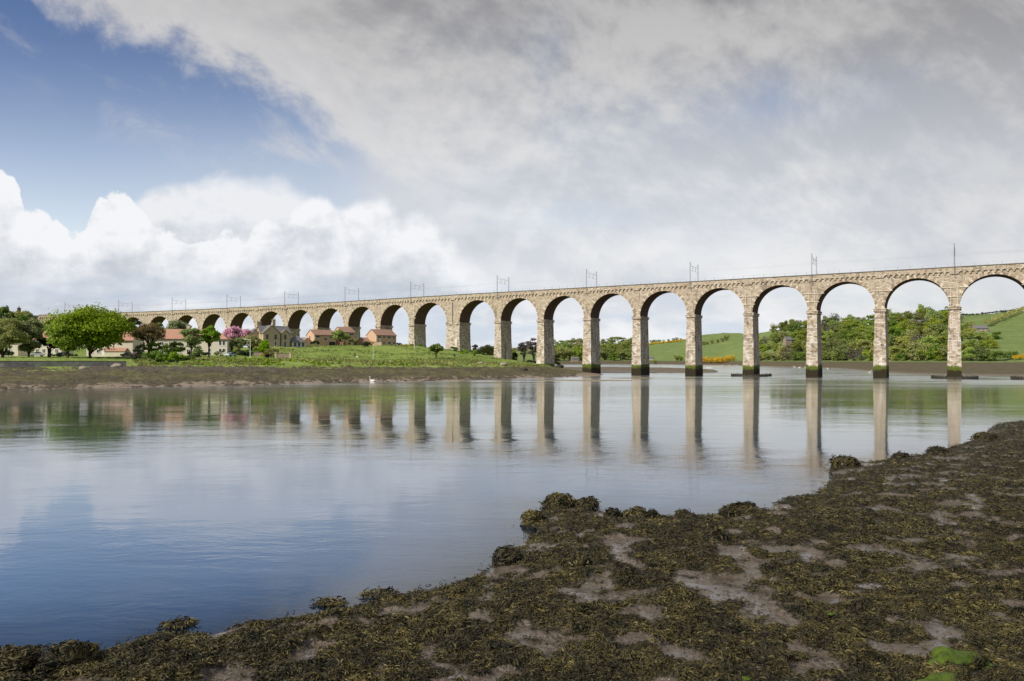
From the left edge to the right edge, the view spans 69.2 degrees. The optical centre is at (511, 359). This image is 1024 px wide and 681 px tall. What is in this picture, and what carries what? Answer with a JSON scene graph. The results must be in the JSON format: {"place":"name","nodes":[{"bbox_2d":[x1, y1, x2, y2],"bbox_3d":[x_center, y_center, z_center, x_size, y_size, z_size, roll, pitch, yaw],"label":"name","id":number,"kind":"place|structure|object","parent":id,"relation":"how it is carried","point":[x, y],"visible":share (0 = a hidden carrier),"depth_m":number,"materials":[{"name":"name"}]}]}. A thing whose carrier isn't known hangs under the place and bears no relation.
{"place":"outdoors","nodes":[
{"label":"outdoors","id":0,"kind":"place"},
{"bbox_2d":[0,325,603,389],"bbox_3d":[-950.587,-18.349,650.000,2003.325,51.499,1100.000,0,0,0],"label":"riverbank ground","id":1,"kind":"structure","parent":0,"point":[383,349],"depth_m":224.09,"materials":[{"name":"plant"}]},
{"bbox_2d":[0,306,17,317],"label":"hillside tree","id":2,"kind":"object","parent":1,"relation":"on","point":[5,309],"visible":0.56,"depth_m":452.35,"materials":[{"name":"green plant"}]},
{"bbox_2d":[0,341,30,355],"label":"cream house","id":3,"kind":"structure","parent":1,"relation":"on","point":[14,348],"depth_m":262.64,"materials":[{"name":"beige paint"}]},
{"bbox_2d":[0,316,31,357],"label":"broadleaf tree","id":4,"kind":"object","parent":1,"relation":"on","point":[10,334],"visible":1,"depth_m":225.60,"materials":[{"name":"green plant"}]},
{"bbox_2d":[13,318,46,356],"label":"broadleaf tree","id":5,"kind":"object","parent":1,"relation":"on","point":[32,327],"visible":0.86,"depth_m":230.96,"materials":[{"name":"green plant"}]},
{"bbox_2d":[37,338,58,356],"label":"plum tree","id":6,"kind":"object","parent":1,"relation":"on","point":[44,343],"visible":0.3,"depth_m":234.67,"materials":[{"name":"purple plant"}]},
{"bbox_2d":[32,331,73,355],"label":"cream house","id":7,"kind":"structure","parent":1,"relation":"on","point":[43,349],"depth_m":262.24,"materials":[{"name":"beige paint"}]},
{"bbox_2d":[0,361,125,366],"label":"sea wall","id":8,"kind":"structure","parent":1,"relation":"on","point":[46,363],"depth_m":186.72,"materials":[{"name":"stone"}]},
{"bbox_2d":[42,318,91,357],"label":"sycamore tree","id":9,"kind":"object","parent":1,"relation":"on","point":[55,339],"visible":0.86,"depth_m":224.05,"materials":[{"name":"green plant"}]},
{"bbox_2d":[39,302,138,357],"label":"sycamore tree","id":10,"kind":"object","parent":1,"relation":"on","point":[105,329],"visible":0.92,"depth_m":227.68,"materials":[{"name":"green plant"}]},
{"bbox_2d":[86,332,143,356],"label":"cream house","id":11,"kind":"structure","parent":1,"relation":"on","point":[130,344],"depth_m":256.32,"materials":[{"name":"beige paint"}]},
{"bbox_2d":[132,343,147,354],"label":"garden bush","id":12,"kind":"object","parent":1,"relation":"on","point":[138,348],"visible":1,"depth_m":243.11,"materials":[{"name":"green plant"}]},
{"bbox_2d":[131,321,166,356],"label":"bronze tree","id":13,"kind":"object","parent":1,"relation":"on","point":[152,331],"visible":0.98,"depth_m":244.10,"materials":[{"name":"brown plant"}]},
{"bbox_2d":[140,350,168,359],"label":"riverside bush","id":14,"kind":"object","parent":1,"relation":"on","point":[155,354],"visible":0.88,"depth_m":220.96,"materials":[{"name":"green plant"}]},
{"bbox_2d":[146,339,162,351],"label":"young tree","id":15,"kind":"object","parent":1,"relation":"on","point":[154,344],"visible":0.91,"depth_m":239.54,"materials":[{"name":"green plant"}]},
{"bbox_2d":[162,343,179,355],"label":"garden bush","id":16,"kind":"object","parent":1,"relation":"on","point":[166,347],"visible":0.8,"depth_m":237.22,"materials":[{"name":"green plant"}]},
{"bbox_2d":[162,352,185,360],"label":"riverside bush","id":17,"kind":"object","parent":1,"relation":"on","point":[174,356],"visible":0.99,"depth_m":219.78,"materials":[{"name":"green plant"}]},
{"bbox_2d":[147,325,203,354],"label":"cream house","id":18,"kind":"structure","parent":1,"relation":"on","point":[171,335],"depth_m":273.88,"materials":[{"name":"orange paint"}]},
{"bbox_2d":[169,341,185,351],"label":"garden bush","id":19,"kind":"object","parent":1,"relation":"on","point":[173,344],"visible":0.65,"depth_m":249.35,"materials":[{"name":"green plant"}]},
{"bbox_2d":[164,319,192,328],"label":"blossom tree","id":20,"kind":"object","parent":1,"relation":"on","point":[174,324],"visible":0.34,"depth_m":327.53,"materials":[{"name":"green plant"}]},
{"bbox_2d":[80,365,282,371],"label":"rubble bank","id":21,"kind":"structure","parent":1,"relation":"on","point":[187,368],"depth_m":196.36,"materials":[{"name":"stone"}]},
{"bbox_2d":[179,327,203,354],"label":"broadleaf tree","id":22,"kind":"object","parent":1,"relation":"on","point":[193,338],"visible":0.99,"depth_m":239.43,"materials":[{"name":"green plant"}]},
{"bbox_2d":[185,345,202,356],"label":"garden bush","id":23,"kind":"object","parent":1,"relation":"on","point":[197,349],"visible":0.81,"depth_m":247.72,"materials":[{"name":"green plant"}]},
{"bbox_2d":[199,325,221,356],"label":"lime tree","id":24,"kind":"object","parent":1,"relation":"on","point":[208,332],"visible":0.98,"depth_m":243.15,"materials":[{"name":"green plant"}]},
{"bbox_2d":[204,333,233,354],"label":"cream house","id":25,"kind":"structure","parent":1,"relation":"on","point":[223,343],"depth_m":262.35,"materials":[{"name":"beige paint"}]},
{"bbox_2d":[229,337,243,353],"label":"broadleaf tree","id":26,"kind":"object","parent":1,"relation":"on","point":[239,344],"visible":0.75,"depth_m":267.49,"materials":[{"name":"green plant"}]},
{"bbox_2d":[222,325,253,343],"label":"cherry tree","id":27,"kind":"object","parent":1,"relation":"on","point":[233,332],"visible":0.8,"depth_m":279.61,"materials":[{"name":"pink plant"}]},
{"bbox_2d":[240,334,261,350],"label":"broadleaf tree","id":28,"kind":"object","parent":1,"relation":"on","point":[253,341],"visible":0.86,"depth_m":274.12,"materials":[{"name":"green plant"}]},
{"bbox_2d":[258,340,269,352],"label":"conical tree","id":29,"kind":"object","parent":1,"relation":"on","point":[264,345],"visible":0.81,"depth_m":266.64,"materials":[{"name":"green plant"}]},
{"bbox_2d":[133,357,417,365],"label":"dark scrub","id":30,"kind":"object","parent":1,"relation":"on","point":[265,360],"visible":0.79,"depth_m":223.74,"materials":[{"name":"green plant"}]},
{"bbox_2d":[248,318,306,346],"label":"stone villa","id":31,"kind":"object","parent":1,"relation":"on","point":[273,334],"visible":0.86,"depth_m":310.12,"materials":[{"name":"stone"}]},
{"bbox_2d":[274,352,291,357],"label":"stone wall","id":32,"kind":"structure","parent":1,"relation":"on","point":[284,355],"depth_m":262.00,"materials":[{"name":"stone"}]},
{"bbox_2d":[0,366,577,389],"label":"shore stones","id":33,"kind":"object","parent":1,"relation":"on","point":[50,384],"visible":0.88,"depth_m":187.64,"materials":[{"name":"stone"}]},
{"bbox_2d":[302,329,335,345],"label":"brick house","id":34,"kind":"structure","parent":1,"relation":"on","point":[323,337],"depth_m":338.17,"materials":[{"name":"brown tile"}]},
{"bbox_2d":[131,356,546,366],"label":"bank weeds","id":35,"kind":"object","parent":1,"relation":"on","point":[148,363],"visible":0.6,"depth_m":241.82,"materials":[{"name":"plant"}]},
{"bbox_2d":[331,329,350,345],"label":"garden tree","id":36,"kind":"object","parent":1,"relation":"on","point":[339,335],"visible":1,"depth_m":329.60,"materials":[{"name":"green plant"}]},
{"bbox_2d":[333,327,355,344],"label":"brick house","id":37,"kind":"structure","parent":1,"relation":"on","point":[350,331],"depth_m":344.06,"materials":[{"name":"brown tile"}]},
{"bbox_2d":[194,357,498,365],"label":"bank scrub","id":38,"kind":"object","parent":1,"relation":"on","point":[369,363],"visible":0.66,"depth_m":244.87,"materials":[{"name":"green plant"}]},
{"bbox_2d":[366,329,396,344],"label":"brick house","id":39,"kind":"structure","parent":1,"relation":"on","point":[385,337],"depth_m":348.77,"materials":[{"name":"brown tile"}]},
{"bbox_2d":[278,344,549,366],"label":"field grass","id":40,"kind":"structure","parent":1,"relation":"on","point":[413,354],"depth_m":300.19,"materials":[{"name":"plant"}]},
{"bbox_2d":[428,343,443,357],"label":"tree","id":41,"kind":"object","parent":1,"relation":"on","point":[436,348],"visible":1,"depth_m":284.52,"materials":[{"name":"green plant"}]},
{"bbox_2d":[476,344,493,355],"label":"hedge","id":42,"kind":"object","parent":1,"relation":"on","point":[488,350],"visible":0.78,"depth_m":364.51,"materials":[{"name":"green plant"}]},
{"bbox_2d":[516,341,528,360],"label":"bare tree","id":43,"kind":"object","parent":1,"relation":"on","point":[522,347],"visible":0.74,"depth_m":371.79,"materials":[{"name":"brown plant"}]},
{"bbox_2d":[33,260,1023,377],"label":"stone viaduct","id":44,"kind":"object","parent":1,"relation":"on","point":[881,287],"visible":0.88,"depth_m":289.96,"materials":[{"name":"stone"}]},
{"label":"catenary gantry","id":45,"kind":"object","parent":44,"relation":"on","visible":0},
{"bbox_2d":[96,251,1015,307],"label":"overhead wire","id":46,"kind":"object","parent":45,"relation":"hanging from","point":[623,276],"visible":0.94,"depth_m":295.03,"materials":[{"name":"metal"}]},
{"bbox_2d":[100,250,1019,306],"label":"overhead wire","id":47,"kind":"object","parent":45,"relation":"hanging from","point":[607,276],"visible":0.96,"depth_m":291.42,"materials":[{"name":"metal"}]},
{"bbox_2d":[526,337,536,360],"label":"bare tree","id":48,"kind":"object","parent":1,"relation":"on","point":[531,347],"visible":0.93,"depth_m":364.97,"materials":[{"name":"brown plant"}]},
{"bbox_2d":[0,364,1023,618],"bbox_3d":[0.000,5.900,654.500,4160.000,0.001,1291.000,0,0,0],"label":"river water","id":49,"kind":"structure","parent":0,"point":[124,498],"depth_m":45.41,"materials":[{"name":"liquid"}]},
{"bbox_2d":[14,641,64,654],"bbox_3d":[-9.412,5.843,14.838,1.504,0.143,0.985,0,0,0],"label":"floating weed","id":50,"kind":"object","parent":49,"relation":"on","point":[47,647],"visible":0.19,"depth_m":15.09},
{"bbox_2d":[156,615,200,629],"bbox_3d":[-7.399,5.838,16.534,0.872,0.171,0.819,0,0,0],"label":"floating weed","id":51,"kind":"object","parent":49,"relation":"on","point":[176,623],"visible":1,"depth_m":16.47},
{"bbox_2d":[310,596,347,607],"bbox_3d":[-4.397,5.847,17.958,0.968,0.153,0.837,0,0,0],"label":"floating weed","id":52,"kind":"object","parent":49,"relation":"on","point":[322,601],"visible":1,"depth_m":17.88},
{"bbox_2d":[355,586,399,598],"bbox_3d":[-3.347,5.834,18.582,1.123,0.159,1.102,0,0,0],"label":"floating weed","id":53,"kind":"object","parent":49,"relation":"on","point":[385,591],"visible":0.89,"depth_m":18.60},
{"bbox_2d":[731,373,771,376],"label":"pile ring","id":54,"kind":"object","parent":49,"relation":"in","point":[756,375],"visible":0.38,"depth_m":264.75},
{"bbox_2d":[931,375,978,378],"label":"pile ring","id":55,"kind":"object","parent":49,"relation":"in","point":[954,377],"visible":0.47,"depth_m":232.27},
{"bbox_2d":[0,421,1023,680],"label":"foreshore mud","id":56,"kind":"structure","parent":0,"point":[496,525],"depth_m":19.07,"materials":[{"name":"soil"}]},
{"bbox_2d":[0,643,43,672],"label":"weedy boulder","id":57,"kind":"object","parent":56,"relation":"on","point":[18,658],"visible":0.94,"depth_m":13.82,"materials":[{"name":"plant"}]},
{"bbox_2d":[32,638,100,675],"bbox_3d":[-8.422,5.661,14.079,1.169,0.737,1.200,0,0,-33],"label":"weedy boulder","id":58,"kind":"object","parent":56,"relation":"on","point":[69,652],"visible":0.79,"depth_m":13.82,"materials":[{"name":"plant"}]},
{"bbox_2d":[490,545,523,565],"bbox_3d":[-0.183,5.722,21.597,0.987,0.688,1.067,0,0,-40],"label":"weedy boulder","id":59,"kind":"object","parent":56,"relation":"on","point":[510,554],"visible":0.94,"depth_m":21.30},
{"bbox_2d":[0,420,1023,680],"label":"seaweed","id":60,"kind":"object","parent":56,"relation":"on","point":[558,662],"visible":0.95,"depth_m":15.57,"materials":[{"name":"plant"}]},
{"bbox_2d":[520,509,544,523],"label":"weedy boulder","id":61,"kind":"object","parent":56,"relation":"on","point":[529,516],"visible":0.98,"depth_m":26.74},
{"bbox_2d":[74,446,1023,680],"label":"pebbles","id":62,"kind":"object","parent":56,"relation":"on","point":[753,604],"visible":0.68,"depth_m":15.67,"materials":[{"name":"stone"}]},
{"bbox_2d":[538,492,576,508],"bbox_3d":[1.889,5.641,29.347,1.498,0.924,1.485,0,0,-11],"label":"weedy boulder","id":63,"kind":"object","parent":56,"relation":"on","point":[556,499],"visible":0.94,"depth_m":28.99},
{"bbox_2d":[560,553,595,567],"bbox_3d":[1.773,5.523,20.035,0.957,0.607,0.885,0,0,1],"label":"weedy boulder","id":64,"kind":"object","parent":56,"relation":"on","point":[575,559],"visible":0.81,"depth_m":19.89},
{"bbox_2d":[573,496,600,510],"bbox_3d":[2.908,5.670,29.155,1.107,0.756,1.217,0,0,41],"label":"weedy boulder","id":65,"kind":"object","parent":56,"relation":"on","point":[590,502],"visible":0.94,"depth_m":28.89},
{"bbox_2d":[603,507,622,517],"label":"weedy boulder","id":66,"kind":"object","parent":56,"relation":"on","point":[611,511],"visible":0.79,"depth_m":27.59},
{"bbox_2d":[623,505,649,518],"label":"weedy boulder","id":67,"kind":"object","parent":56,"relation":"on","point":[636,510],"visible":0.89,"depth_m":27.10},
{"bbox_2d":[646,508,660,518],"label":"weedy boulder","id":68,"kind":"object","parent":56,"relation":"on","point":[653,513],"visible":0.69,"depth_m":27.12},
{"bbox_2d":[700,526,728,540],"bbox_3d":[6.089,5.334,22.452,0.963,0.652,0.952,0,0,16],"label":"weedy boulder","id":69,"kind":"object","parent":56,"relation":"on","point":[710,532],"visible":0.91,"depth_m":22.26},
{"bbox_2d":[716,505,742,517],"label":"weedy boulder","id":70,"kind":"object","parent":56,"relation":"on","point":[727,511],"visible":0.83,"depth_m":27.65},
{"bbox_2d":[740,501,758,510],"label":"weedy boulder","id":71,"kind":"object","parent":56,"relation":"on","point":[748,504],"visible":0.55,"depth_m":28.89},
{"bbox_2d":[828,454,860,468],"bbox_3d":[18.147,5.685,40.302,1.558,1.104,1.633,0,0,-2],"label":"weedy boulder","id":72,"kind":"object","parent":56,"relation":"on","point":[839,461],"visible":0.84,"depth_m":40.06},
{"bbox_2d":[889,450,909,458],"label":"weedy boulder","id":73,"kind":"object","parent":56,"relation":"on","point":[898,454],"visible":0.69,"depth_m":43.11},
{"bbox_2d":[924,445,948,453],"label":"weedy boulder","id":74,"kind":"object","parent":56,"relation":"on","point":[936,449],"visible":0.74,"depth_m":45.17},
{"bbox_2d":[911,670,966,680],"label":"mossy rock","id":75,"kind":"object","parent":56,"relation":"on","point":[948,676],"visible":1,"depth_m":11.94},
{"bbox_2d":[922,646,988,676],"bbox_3d":[7.504,5.247,12.672,1.230,0.655,0.859,0,0,-41],"label":"mossy rock","id":76,"kind":"object","parent":56,"relation":"on","point":[944,659],"visible":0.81,"depth_m":12.53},
{"bbox_2d":[970,431,997,439],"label":"weedy boulder","id":77,"kind":"object","parent":56,"relation":"on","point":[986,435],"visible":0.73,"depth_m":53.97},
{"bbox_2d":[0,0,1023,349],"label":"sky","id":78,"kind":"structure","parent":0,"point":[155,152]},
{"bbox_2d":[564,367,717,372],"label":"mudflat","id":79,"kind":"structure","parent":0,"point":[628,370],"depth_m":379.77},
{"bbox_2d":[471,311,1023,375],"bbox_3d":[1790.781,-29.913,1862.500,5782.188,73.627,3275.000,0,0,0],"label":"hills","id":80,"kind":"structure","parent":0,"point":[1011,328],"depth_m":621.48,"materials":[{"name":"plant"}]},
{"bbox_2d":[557,347,572,359],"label":"woodland tree","id":81,"kind":"object","parent":80,"relation":"on","point":[565,351],"visible":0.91,"depth_m":1080.22,"materials":[{"name":"green plant"}]},
{"bbox_2d":[617,348,631,359],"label":"woodland tree","id":82,"kind":"object","parent":80,"relation":"on","point":[627,352],"visible":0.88,"depth_m":1088.38,"materials":[{"name":"green plant"}]},
{"bbox_2d":[703,355,735,362],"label":"gorse bush","id":83,"kind":"object","parent":80,"relation":"on","point":[716,359],"visible":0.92,"depth_m":878.74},
{"bbox_2d":[776,346,787,360],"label":"woodland tree","id":84,"kind":"object","parent":80,"relation":"on","point":[780,351],"visible":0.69,"depth_m":690.56,"materials":[{"name":"green plant"}]},
{"bbox_2d":[792,338,806,351],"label":"woodland tree","id":85,"kind":"object","parent":80,"relation":"on","point":[797,345],"visible":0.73,"depth_m":700.80,"materials":[{"name":"green plant"}]},
{"bbox_2d":[822,337,841,351],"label":"woodland tree","id":86,"kind":"object","parent":80,"relation":"on","point":[828,344],"visible":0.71,"depth_m":649.63,"materials":[{"name":"green plant"}]},
{"bbox_2d":[833,344,854,360],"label":"woodland tree","id":87,"kind":"object","parent":80,"relation":"on","point":[839,350],"visible":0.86,"depth_m":606.86,"materials":[{"name":"green plant"}]},
{"bbox_2d":[847,328,863,340],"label":"woodland tree","id":88,"kind":"object","parent":80,"relation":"on","point":[851,334],"visible":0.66,"depth_m":644.58,"materials":[{"name":"green plant"}]},
{"bbox_2d":[849,339,873,351],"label":"woodland tree","id":89,"kind":"object","parent":80,"relation":"on","point":[861,343],"visible":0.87,"depth_m":601.68,"materials":[{"name":"green plant"}]},
{"bbox_2d":[888,345,900,360],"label":"woodland tree","id":90,"kind":"object","parent":80,"relation":"on","point":[894,353],"visible":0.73,"depth_m":521.56,"materials":[{"name":"green plant"}]},
{"bbox_2d":[892,311,912,321],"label":"woodland tree","id":91,"kind":"object","parent":80,"relation":"on","point":[898,317],"visible":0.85,"depth_m":697.29,"materials":[{"name":"green plant"}]},
{"bbox_2d":[894,335,918,347],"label":"woodland tree","id":92,"kind":"object","parent":80,"relation":"on","point":[904,339],"visible":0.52,"depth_m":547.39,"materials":[{"name":"green plant"}]},
{"bbox_2d":[899,341,914,360],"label":"woodland tree","id":93,"kind":"object","parent":80,"relation":"on","point":[903,349],"visible":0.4,"depth_m":500.29,"materials":[{"name":"green plant"}]},
{"bbox_2d":[901,328,919,338],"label":"woodland tree","id":94,"kind":"object","parent":80,"relation":"on","point":[910,332],"visible":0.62,"depth_m":569.59,"materials":[{"name":"green plant"}]},
{"bbox_2d":[906,341,927,360],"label":"woodland tree","id":95,"kind":"object","parent":80,"relation":"on","point":[914,346],"visible":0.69,"depth_m":487.37,"materials":[{"name":"green plant"}]},
{"bbox_2d":[915,343,937,360],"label":"woodland tree","id":96,"kind":"object","parent":80,"relation":"on","point":[921,350],"visible":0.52,"depth_m":479.69,"materials":[{"name":"green plant"}]},
{"bbox_2d":[916,335,945,346],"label":"woodland tree","id":97,"kind":"object","parent":80,"relation":"on","point":[930,338],"visible":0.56,"depth_m":508.23,"materials":[{"name":"green plant"}]},
{"bbox_2d":[924,345,941,360],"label":"woodland tree","id":98,"kind":"object","parent":80,"relation":"on","point":[931,355],"visible":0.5,"depth_m":462.44,"materials":[{"name":"green plant"}]},
{"bbox_2d":[923,316,942,327],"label":"woodland tree","id":99,"kind":"object","parent":80,"relation":"on","point":[934,321],"visible":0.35,"depth_m":608.63,"materials":[{"name":"green plant"}]},
{"bbox_2d":[924,309,943,321],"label":"woodland tree","id":100,"kind":"object","parent":80,"relation":"on","point":[930,313],"visible":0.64,"depth_m":665.41,"materials":[{"name":"green plant"}]},
{"bbox_2d":[926,322,947,334],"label":"woodland tree","id":101,"kind":"object","parent":80,"relation":"on","point":[940,327],"visible":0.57,"depth_m":554.87,"materials":[{"name":"green plant"}]},
{"bbox_2d":[937,344,962,359],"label":"woodland tree","id":102,"kind":"object","parent":80,"relation":"on","point":[942,350],"visible":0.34,"depth_m":449.73,"materials":[{"name":"green plant"}]},
{"bbox_2d":[961,347,978,360],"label":"woodland tree","id":103,"kind":"object","parent":80,"relation":"on","point":[965,353],"visible":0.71,"depth_m":438.09,"materials":[{"name":"green plant"}]},
{"bbox_2d":[965,339,990,348],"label":"woodland tree","id":104,"kind":"object","parent":80,"relation":"on","point":[970,343],"visible":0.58,"depth_m":474.99,"materials":[{"name":"green plant"}]},
{"bbox_2d":[971,323,988,331],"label":"stone cottage","id":105,"kind":"structure","parent":80,"relation":"on","point":[981,328],"depth_m":600.01,"materials":[{"name":"stone"}]},
{"bbox_2d":[970,344,990,360],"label":"woodland tree","id":106,"kind":"object","parent":80,"relation":"on","point":[980,357],"visible":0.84,"depth_m":432.37,"materials":[{"name":"green plant"}]},
{"bbox_2d":[972,331,992,341],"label":"woodland tree","id":107,"kind":"object","parent":80,"relation":"on","point":[979,335],"visible":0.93,"depth_m":524.31,"materials":[{"name":"green plant"}]},
{"bbox_2d":[984,337,998,347],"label":"woodland tree","id":108,"kind":"object","parent":80,"relation":"on","point":[986,341],"visible":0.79,"depth_m":489.56,"materials":[{"name":"green plant"}]},
{"bbox_2d":[982,350,1003,360],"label":"woodland tree","id":109,"kind":"object","parent":80,"relation":"on","point":[994,356],"visible":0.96,"depth_m":427.13,"materials":[{"name":"green plant"}]},
{"bbox_2d":[982,306,1023,323],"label":"hedge","id":110,"kind":"object","parent":80,"relation":"on","point":[993,319],"visible":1,"depth_m":681.33,"materials":[{"name":"green plant"}]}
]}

